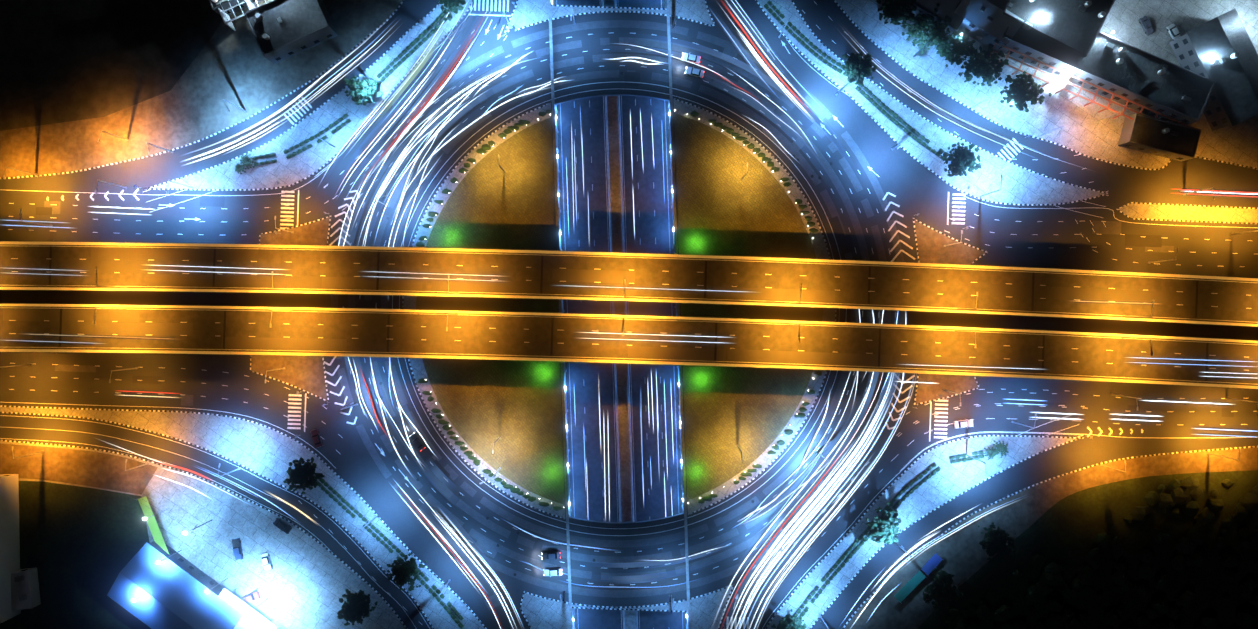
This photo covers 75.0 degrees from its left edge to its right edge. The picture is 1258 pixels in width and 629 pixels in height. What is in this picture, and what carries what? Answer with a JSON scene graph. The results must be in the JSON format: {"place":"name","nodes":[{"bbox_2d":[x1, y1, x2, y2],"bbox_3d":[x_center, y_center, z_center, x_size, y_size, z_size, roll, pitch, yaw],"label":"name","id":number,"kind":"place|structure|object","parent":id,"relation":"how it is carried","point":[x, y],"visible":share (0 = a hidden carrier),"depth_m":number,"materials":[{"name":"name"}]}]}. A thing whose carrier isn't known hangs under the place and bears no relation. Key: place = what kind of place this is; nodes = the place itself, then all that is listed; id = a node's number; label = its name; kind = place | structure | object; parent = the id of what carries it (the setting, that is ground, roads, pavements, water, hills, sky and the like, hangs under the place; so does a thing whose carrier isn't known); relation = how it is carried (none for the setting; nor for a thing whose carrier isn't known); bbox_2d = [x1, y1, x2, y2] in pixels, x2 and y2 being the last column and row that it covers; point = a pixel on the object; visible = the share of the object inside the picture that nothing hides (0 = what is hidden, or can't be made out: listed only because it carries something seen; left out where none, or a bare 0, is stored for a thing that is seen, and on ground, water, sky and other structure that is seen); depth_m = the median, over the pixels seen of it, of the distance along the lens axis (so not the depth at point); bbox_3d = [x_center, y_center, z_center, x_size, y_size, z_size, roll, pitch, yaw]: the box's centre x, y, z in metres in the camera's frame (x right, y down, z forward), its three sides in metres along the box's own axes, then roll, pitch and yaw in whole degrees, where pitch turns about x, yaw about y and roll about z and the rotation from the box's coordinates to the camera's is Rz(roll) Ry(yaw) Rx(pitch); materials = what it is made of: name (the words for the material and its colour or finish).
{"place":"outdoors","nodes":[
{"label":"outdoors","id":0,"kind":"place"},
{"bbox_2d":[0,481,150,628],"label":"grass field","id":1,"kind":"structure","parent":0,"point":[80,547],"depth_m":199.81,"materials":[{"name":"plant"}]},
{"bbox_2d":[11,567,40,610],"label":"rooftop structure","id":2,"kind":"object","parent":1,"relation":"on","point":[25,592],"visible":0.75,"depth_m":196.79,"materials":[{"name":"white paint"}]},
{"bbox_2d":[0,443,157,494],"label":"sidewalk","id":3,"kind":"structure","parent":0,"point":[88,468],"depth_m":199.81,"materials":[{"name":"concrete"}]},
{"bbox_2d":[0,0,221,130],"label":"dark lot","id":4,"kind":"structure","parent":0,"point":[61,61],"depth_m":199.81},
{"bbox_2d":[0,0,401,177],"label":"sidewalk","id":5,"kind":"structure","parent":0,"point":[236,67],"depth_m":199.82,"materials":[{"name":"concrete"}]},
{"bbox_2d":[209,0,262,14],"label":"building","id":6,"kind":"structure","parent":5,"relation":"on","point":[225,5],"depth_m":196.06,"materials":[{"name":"grey"}]},
{"bbox_2d":[216,0,337,63],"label":"building","id":7,"kind":"structure","parent":5,"relation":"on","point":[283,29],"depth_m":193.79,"materials":[{"name":"grey"}]},
{"bbox_2d":[0,441,405,628],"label":"pavement","id":8,"kind":"structure","parent":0,"point":[312,571],"depth_m":199.82,"materials":[{"name":"concrete"}]},
{"bbox_2d":[0,474,20,623],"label":"white building","id":9,"kind":"structure","parent":8,"relation":"on","point":[9,531],"depth_m":196.23,"materials":[{"name":"white paint"}]},
{"bbox_2d":[136,496,169,554],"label":"hoarding","id":10,"kind":"object","parent":8,"relation":"on","point":[154,529],"visible":0.79,"depth_m":197.29,"materials":[{"name":"green metal"}]},
{"bbox_2d":[107,541,242,628],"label":"building roof","id":11,"kind":"structure","parent":8,"relation":"on","point":[171,590],"depth_m":193.62,"materials":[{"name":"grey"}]},
{"bbox_2d":[219,588,275,628],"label":"building","id":12,"kind":"structure","parent":8,"relation":"on","point":[248,620],"depth_m":194.87,"materials":[{"name":"silver metal"}]},
{"bbox_2d":[337,589,377,625],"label":"tree","id":13,"kind":"object","parent":8,"relation":"on","point":[355,607],"visible":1,"depth_m":194.19,"materials":[{"name":"green plant"}]},
{"bbox_2d":[153,0,471,190],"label":"island","id":14,"kind":"structure","parent":0,"point":[283,171],"depth_m":199.82,"materials":[{"name":"concrete"}]},
{"bbox_2d":[252,153,276,166],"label":"hedge","id":15,"kind":"object","parent":14,"relation":"on","point":[265,162],"visible":0.96,"depth_m":199.32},
{"bbox_2d":[283,113,350,158],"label":"hedge","id":16,"kind":"object","parent":14,"relation":"on","point":[322,132],"visible":0.98,"depth_m":199.31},
{"bbox_2d":[344,76,383,104],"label":"tree","id":17,"kind":"object","parent":14,"relation":"on","point":[360,89],"visible":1,"depth_m":194.20,"materials":[{"name":"green plant"}]},
{"bbox_2d":[370,9,451,87],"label":"hedge","id":18,"kind":"object","parent":14,"relation":"on","point":[409,47],"visible":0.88,"depth_m":199.28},
{"bbox_2d":[439,0,465,20],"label":"tree","id":19,"kind":"object","parent":14,"relation":"on","point":[451,5],"visible":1,"depth_m":195.06,"materials":[{"name":"green plant"}]},
{"bbox_2d":[507,0,713,30],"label":"island","id":20,"kind":"structure","parent":0,"point":[527,12],"depth_m":199.82,"materials":[{"name":"concrete"}]},
{"bbox_2d":[318,12,920,609],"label":"ring road","id":21,"kind":"structure","parent":0,"point":[616,86],"depth_m":199.96,"materials":[{"name":"asphalt"}]},
{"bbox_2d":[354,57,835,575],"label":"manhole covers","id":22,"kind":"object","parent":21,"relation":"on","point":[436,179],"visible":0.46,"depth_m":199.94,"materials":[{"name":"grey metal"}]},
{"bbox_2d":[502,0,715,36],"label":"island kerb","id":23,"kind":"structure","parent":21,"relation":"on","point":[506,32],"depth_m":199.81,"materials":[{"name":"paint"}]},
{"bbox_2d":[520,584,734,628],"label":"island kerb","id":24,"kind":"structure","parent":21,"relation":"on","point":[610,607],"depth_m":199.81,"materials":[{"name":"paint"}]},
{"bbox_2d":[36,20,1233,615],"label":"road patches","id":25,"kind":"object","parent":21,"relation":"on","point":[436,474],"visible":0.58,"depth_m":199.96,"materials":[{"name":"asphalt"}]},
{"bbox_2d":[555,0,683,628],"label":"underpass road","id":26,"kind":"structure","parent":0,"point":[649,199],"depth_m":205.97,"materials":[{"name":"asphalt"}]},
{"bbox_2d":[601,0,637,628],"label":"median strip","id":27,"kind":"object","parent":26,"relation":"on","point":[621,370],"visible":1,"depth_m":205.72,"materials":[{"name":"concrete"}]},
{"bbox_2d":[548,0,690,628],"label":"underpass walls","id":28,"kind":"structure","parent":26,"relation":"on","point":[561,310],"depth_m":198.95,"materials":[{"name":"concrete"}]},
{"bbox_2d":[556,0,682,628],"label":"underpass markings","id":29,"kind":"object","parent":26,"relation":"on","point":[628,311],"visible":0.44,"depth_m":205.96,"materials":[{"name":"paint"}]},
{"bbox_2d":[553,0,686,628],"bbox_3d":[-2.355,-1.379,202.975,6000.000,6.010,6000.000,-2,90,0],"label":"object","id":30,"kind":"structure","parent":0,"point":[564,307],"depth_m":205.98,"materials":[{"name":"concrete"}]},
{"bbox_2d":[0,0,1257,628],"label":"road surface","id":31,"kind":"object","parent":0,"point":[1220,250],"depth_m":199.97,"materials":[{"name":"asphalt"}]},
{"bbox_2d":[0,0,403,178],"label":"verge kerb","id":32,"kind":"structure","parent":31,"relation":"on","point":[364,39],"depth_m":199.81,"materials":[{"name":"paint"}]},
{"bbox_2d":[0,440,407,628],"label":"verge kerb","id":33,"kind":"structure","parent":31,"relation":"on","point":[356,573],"depth_m":199.81,"materials":[{"name":"paint"}]},
{"bbox_2d":[232,538,242,559],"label":"car","id":34,"kind":"object","parent":31,"relation":"on","point":[237,549],"visible":0.96,"depth_m":199.07,"materials":[{"name":"white paint"}]},
{"bbox_2d":[0,405,484,628],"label":"island","id":35,"kind":"structure","parent":31,"relation":"on","point":[266,452],"depth_m":199.82,"materials":[{"name":"concrete"}]},
{"bbox_2d":[283,457,324,494],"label":"tree","id":36,"kind":"object","parent":35,"relation":"on","point":[300,473],"visible":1,"depth_m":193.98,"materials":[{"name":"green plant"}]},
{"bbox_2d":[315,478,404,559],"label":"hedge","id":37,"kind":"object","parent":35,"relation":"on","point":[353,515],"visible":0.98,"depth_m":199.29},
{"bbox_2d":[387,553,426,590],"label":"tree","id":38,"kind":"object","parent":35,"relation":"on","point":[402,571],"visible":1,"depth_m":194.33,"materials":[{"name":"green plant"}]},
{"bbox_2d":[415,568,463,627],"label":"hedge","id":39,"kind":"object","parent":35,"relation":"on","point":[439,599],"visible":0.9,"depth_m":199.29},
{"bbox_2d":[0,405,486,628],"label":"island kerb","id":40,"kind":"structure","parent":31,"relation":"on","point":[406,547],"depth_m":199.81,"materials":[{"name":"paint"}]},
{"bbox_2d":[273,517,291,533],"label":"car","id":41,"kind":"object","parent":31,"relation":"on","point":[280,524],"visible":1,"depth_m":199.09,"materials":[{"name":"grey paint"}]},
{"bbox_2d":[251,355,326,400],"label":"traffic island","id":42,"kind":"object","parent":31,"relation":"on","point":[305,373],"visible":0.46,"depth_m":199.82,"materials":[{"name":"concrete"}]},
{"bbox_2d":[250,355,328,402],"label":"island kerb","id":43,"kind":"structure","parent":31,"relation":"on","point":[295,386],"depth_m":199.81,"materials":[{"name":"paint"}]},
{"bbox_2d":[260,216,329,245],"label":"island top","id":44,"kind":"object","parent":31,"relation":"on","point":[315,233],"visible":0.44,"depth_m":199.82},
{"bbox_2d":[142,0,472,190],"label":"island kerb","id":45,"kind":"structure","parent":31,"relation":"on","point":[328,161],"depth_m":199.81,"materials":[{"name":"paint"}]},
{"bbox_2d":[402,103,563,518],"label":"curb","id":46,"kind":"structure","parent":31,"relation":"on","point":[466,155],"depth_m":199.81,"materials":[{"name":"paint"}]},
{"bbox_2d":[404,103,564,518],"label":"sidewalk","id":47,"kind":"structure","parent":31,"relation":"on","point":[417,364],"depth_m":199.82,"materials":[{"name":"concrete"}]},
{"bbox_2d":[416,109,562,510],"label":"hedge","id":48,"kind":"object","parent":47,"relation":"on","point":[481,150],"visible":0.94,"depth_m":199.27,"materials":[{"name":"plant"}]},
{"bbox_2d":[416,118,564,504],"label":"lawn","id":49,"kind":"structure","parent":47,"relation":"on","point":[513,405],"depth_m":199.81,"materials":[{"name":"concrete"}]},
{"bbox_2d":[521,586,731,628],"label":"island","id":50,"kind":"structure","parent":31,"relation":"on","point":[706,611],"depth_m":199.82,"materials":[{"name":"concrete"}]},
{"bbox_2d":[0,0,1257,628],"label":"road markings","id":51,"kind":"object","parent":31,"relation":"on","point":[134,194],"visible":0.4,"depth_m":199.94,"materials":[{"name":"paint"}]},
{"bbox_2d":[0,0,1257,628],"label":"light trails","id":52,"kind":"object","parent":31,"relation":"on","point":[408,80],"visible":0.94,"depth_m":199.20,"materials":[{"name":"white"}]},
{"bbox_2d":[674,98,836,514],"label":"curb","id":53,"kind":"structure","parent":31,"relation":"on","point":[835,308],"depth_m":199.81,"materials":[{"name":"paint"}]},
{"bbox_2d":[765,435,1083,628],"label":"island kerb","id":54,"kind":"structure","parent":31,"relation":"on","point":[867,510],"depth_m":199.81,"materials":[{"name":"paint"}]},
{"bbox_2d":[757,0,1104,205],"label":"island","id":55,"kind":"structure","parent":31,"relation":"on","point":[1019,185],"depth_m":199.82,"materials":[{"name":"concrete"}]},
{"bbox_2d":[764,0,844,73],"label":"hedge","id":56,"kind":"object","parent":55,"relation":"on","point":[797,31],"visible":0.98,"depth_m":199.30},
{"bbox_2d":[842,47,876,85],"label":"tree","id":57,"kind":"object","parent":55,"relation":"on","point":[858,69],"visible":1,"depth_m":193.88,"materials":[{"name":"green plant"}]},
{"bbox_2d":[855,84,948,158],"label":"hedge","id":58,"kind":"object","parent":55,"relation":"on","point":[892,113],"visible":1,"depth_m":199.30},
{"bbox_2d":[938,138,980,176],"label":"tree","id":59,"kind":"object","parent":55,"relation":"on","point":[962,161],"visible":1,"depth_m":194.47,"materials":[{"name":"green plant"}]},
{"bbox_2d":[755,0,1108,205],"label":"island kerb","id":60,"kind":"structure","parent":31,"relation":"on","point":[836,84],"depth_m":199.81,"materials":[{"name":"paint"}]},
{"bbox_2d":[915,373,977,404],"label":"traffic island","id":61,"kind":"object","parent":31,"relation":"on","point":[931,390],"visible":0.46,"depth_m":199.82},
{"bbox_2d":[914,373,979,405],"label":"island kerb","id":62,"kind":"structure","parent":31,"relation":"on","point":[943,397],"depth_m":199.81,"materials":[{"name":"paint"}]},
{"bbox_2d":[914,219,985,264],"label":"island top","id":63,"kind":"object","parent":31,"relation":"on","point":[931,243],"visible":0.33,"depth_m":199.82,"materials":[{"name":"concrete"}]},
{"bbox_2d":[913,218,988,264],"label":"island kerb","id":64,"kind":"structure","parent":31,"relation":"on","point":[944,235],"depth_m":199.81,"materials":[{"name":"paint"}]},
{"bbox_2d":[833,0,1257,169],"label":"verge kerb","id":65,"kind":"structure","parent":31,"relation":"on","point":[870,39],"depth_m":199.81,"materials":[{"name":"paint"}]},
{"bbox_2d":[842,446,1257,628],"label":"verge kerb","id":66,"kind":"structure","parent":31,"relation":"on","point":[860,606],"depth_m":199.81,"materials":[{"name":"paint"}]},
{"bbox_2d":[1139,16,1153,35],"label":"car","id":67,"kind":"object","parent":31,"relation":"on","point":[1145,23],"visible":0.88,"depth_m":199.09,"materials":[{"name":"grey paint"}]},
{"bbox_2d":[1117,204,1257,222],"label":"island","id":68,"kind":"object","parent":31,"relation":"on","point":[1152,211],"visible":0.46,"depth_m":199.82,"materials":[{"name":"concrete"}]},
{"bbox_2d":[1117,202,1257,223],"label":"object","id":69,"kind":"structure","parent":31,"relation":"on","point":[1186,220],"depth_m":199.81,"materials":[{"name":"paint"}]},
{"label":"viaduct piers","id":70,"kind":"object","parent":31,"relation":"on","visible":0},
{"bbox_2d":[0,244,1257,323],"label":"viaduct deck","id":71,"kind":"structure","parent":70,"relation":"on","point":[934,286],"depth_m":190.97,"materials":[{"name":"asphalt"}]},
{"bbox_2d":[0,241,1257,326],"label":"viaduct barrier","id":72,"kind":"object","parent":71,"relation":"on","point":[627,254],"visible":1,"depth_m":190.02,"materials":[{"name":"concrete"}]},
{"bbox_2d":[0,245,1257,322],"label":"viaduct markings","id":73,"kind":"object","parent":71,"relation":"on","point":[631,283],"visible":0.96,"depth_m":190.96,"materials":[{"name":"paint"}]},
{"bbox_2d":[49,246,1240,319],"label":"viaduct joints","id":74,"kind":"object","parent":71,"relation":"on","point":[102,260],"visible":0.96,"depth_m":190.96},
{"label":"viaduct piers","id":75,"kind":"object","parent":31,"relation":"on","visible":0},
{"bbox_2d":[0,306,1257,385],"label":"viaduct deck","id":76,"kind":"structure","parent":75,"relation":"on","point":[1091,357],"depth_m":190.97,"materials":[{"name":"asphalt"}]},
{"bbox_2d":[0,304,1257,388],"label":"guardrail","id":77,"kind":"object","parent":76,"relation":"on","point":[633,362],"visible":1,"depth_m":190.02,"materials":[{"name":"concrete"}]},
{"bbox_2d":[0,307,1257,384],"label":"viaduct markings","id":78,"kind":"object","parent":76,"relation":"on","point":[631,345],"visible":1,"depth_m":190.96,"materials":[{"name":"paint"}]},
{"bbox_2d":[3,308,1257,380],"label":"viaduct joints","id":79,"kind":"object","parent":76,"relation":"on","point":[81,320],"visible":0.98,"depth_m":190.96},
{"bbox_2d":[673,98,834,514],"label":"sidewalk","id":80,"kind":"structure","parent":0,"point":[792,191],"depth_m":199.82,"materials":[{"name":"concrete"}]},
{"bbox_2d":[674,113,822,499],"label":"grass","id":81,"kind":"structure","parent":80,"relation":"on","point":[723,209],"depth_m":199.81,"materials":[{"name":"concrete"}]},
{"bbox_2d":[690,110,821,503],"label":"hedge","id":82,"kind":"object","parent":80,"relation":"on","point":[728,130],"visible":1,"depth_m":199.28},
{"bbox_2d":[767,435,1082,628],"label":"island","id":83,"kind":"structure","parent":0,"point":[947,482],"depth_m":199.82,"materials":[{"name":"concrete"}]},
{"bbox_2d":[771,609,806,628],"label":"tree","id":84,"kind":"object","parent":83,"relation":"on","point":[788,621],"visible":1,"depth_m":194.58,"materials":[{"name":"green plant"}]},
{"bbox_2d":[792,526,872,619],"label":"hedge","id":85,"kind":"object","parent":83,"relation":"on","point":[831,570],"visible":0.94,"depth_m":199.30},
{"bbox_2d":[865,502,900,543],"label":"tree","id":86,"kind":"object","parent":83,"relation":"on","point":[887,525],"visible":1,"depth_m":194.61,"materials":[{"name":"green plant"}]},
{"bbox_2d":[880,462,940,517],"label":"hedge","id":87,"kind":"object","parent":83,"relation":"on","point":[915,487],"visible":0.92,"depth_m":199.29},
{"bbox_2d":[949,450,983,463],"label":"hedge","id":88,"kind":"object","parent":83,"relation":"on","point":[961,459],"visible":0.94,"depth_m":199.30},
{"bbox_2d":[992,440,1008,457],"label":"palm","id":89,"kind":"object","parent":83,"relation":"on","point":[1000,446],"visible":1,"depth_m":197.91,"materials":[{"name":"green plant"}]},
{"bbox_2d":[836,0,1257,168],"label":"sidewalk","id":90,"kind":"structure","parent":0,"point":[1084,132],"depth_m":199.82,"materials":[{"name":"concrete"}]},
{"bbox_2d":[876,0,916,28],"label":"tree","id":91,"kind":"object","parent":90,"relation":"on","point":[895,11],"visible":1,"depth_m":193.63,"materials":[{"name":"green plant"}]},
{"bbox_2d":[901,3,951,53],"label":"tree","id":92,"kind":"object","parent":90,"relation":"on","point":[935,33],"visible":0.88,"depth_m":193.37,"materials":[{"name":"green plant"}]},
{"bbox_2d":[907,0,964,36],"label":"building","id":93,"kind":"structure","parent":90,"relation":"on","point":[945,8],"depth_m":193.79,"materials":[{"name":"grey"}]},
{"bbox_2d":[936,29,976,66],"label":"tree","id":94,"kind":"object","parent":90,"relation":"on","point":[957,46],"visible":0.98,"depth_m":194.05,"materials":[{"name":"green plant"}]},
{"bbox_2d":[958,44,1008,85],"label":"tree","id":95,"kind":"object","parent":90,"relation":"on","point":[984,70],"visible":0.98,"depth_m":193.29,"materials":[{"name":"green plant"}]},
{"bbox_2d":[954,0,1023,49],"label":"building","id":96,"kind":"structure","parent":90,"relation":"on","point":[986,23],"depth_m":192.65,"materials":[{"name":"grey"}]},
{"bbox_2d":[1000,71,1051,111],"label":"tree","id":97,"kind":"object","parent":90,"relation":"on","point":[1020,94],"visible":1,"depth_m":193.65,"materials":[{"name":"green plant"}]},
{"bbox_2d":[1003,0,1115,56],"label":"building","id":98,"kind":"structure","parent":90,"relation":"on","point":[1075,26],"depth_m":191.79,"materials":[{"name":"grey"}]},
{"bbox_2d":[990,22,1215,125],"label":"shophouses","id":99,"kind":"structure","parent":90,"relation":"on","point":[1111,68],"depth_m":192.79,"materials":[{"name":"grey"}]},
{"bbox_2d":[1118,113,1201,160],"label":"building","id":100,"kind":"structure","parent":90,"relation":"on","point":[1158,137],"depth_m":195.79,"materials":[{"name":"grey"}]},
{"bbox_2d":[1169,8,1257,130],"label":"building","id":101,"kind":"structure","parent":90,"relation":"on","point":[1230,68],"depth_m":191.99,"materials":[{"name":"grey"}]},
{"bbox_2d":[844,447,1257,628],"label":"sidewalk","id":102,"kind":"structure","parent":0,"point":[962,554],"depth_m":199.82,"materials":[{"name":"concrete"}]},
{"bbox_2d":[894,571,926,603],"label":"shipping container","id":103,"kind":"object","parent":102,"relation":"on","point":[910,586],"visible":1,"depth_m":197.84,"materials":[{"name":"teal metal"}]},
{"bbox_2d":[921,553,942,574],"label":"shipping container","id":104,"kind":"object","parent":102,"relation":"on","point":[932,563],"visible":1,"depth_m":197.83,"materials":[{"name":"blue metal"}]},
{"bbox_2d":[923,565,963,612],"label":"tree","id":105,"kind":"object","parent":102,"relation":"on","point":[944,592],"visible":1,"depth_m":194.22,"materials":[{"name":"green plant"}]},
{"bbox_2d":[978,522,1016,561],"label":"tree","id":106,"kind":"object","parent":102,"relation":"on","point":[995,541],"visible":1,"depth_m":193.94,"materials":[{"name":"green plant"}]},
{"bbox_2d":[945,475,1257,628],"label":"trees","id":107,"kind":"object","parent":102,"relation":"on","point":[1187,493],"visible":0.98,"depth_m":198.39,"materials":[{"name":"green plant"}]},
{"bbox_2d":[918,470,1257,628],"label":"field grass","id":108,"kind":"structure","parent":0,"point":[1078,521],"depth_m":199.81,"materials":[{"name":"plant"}]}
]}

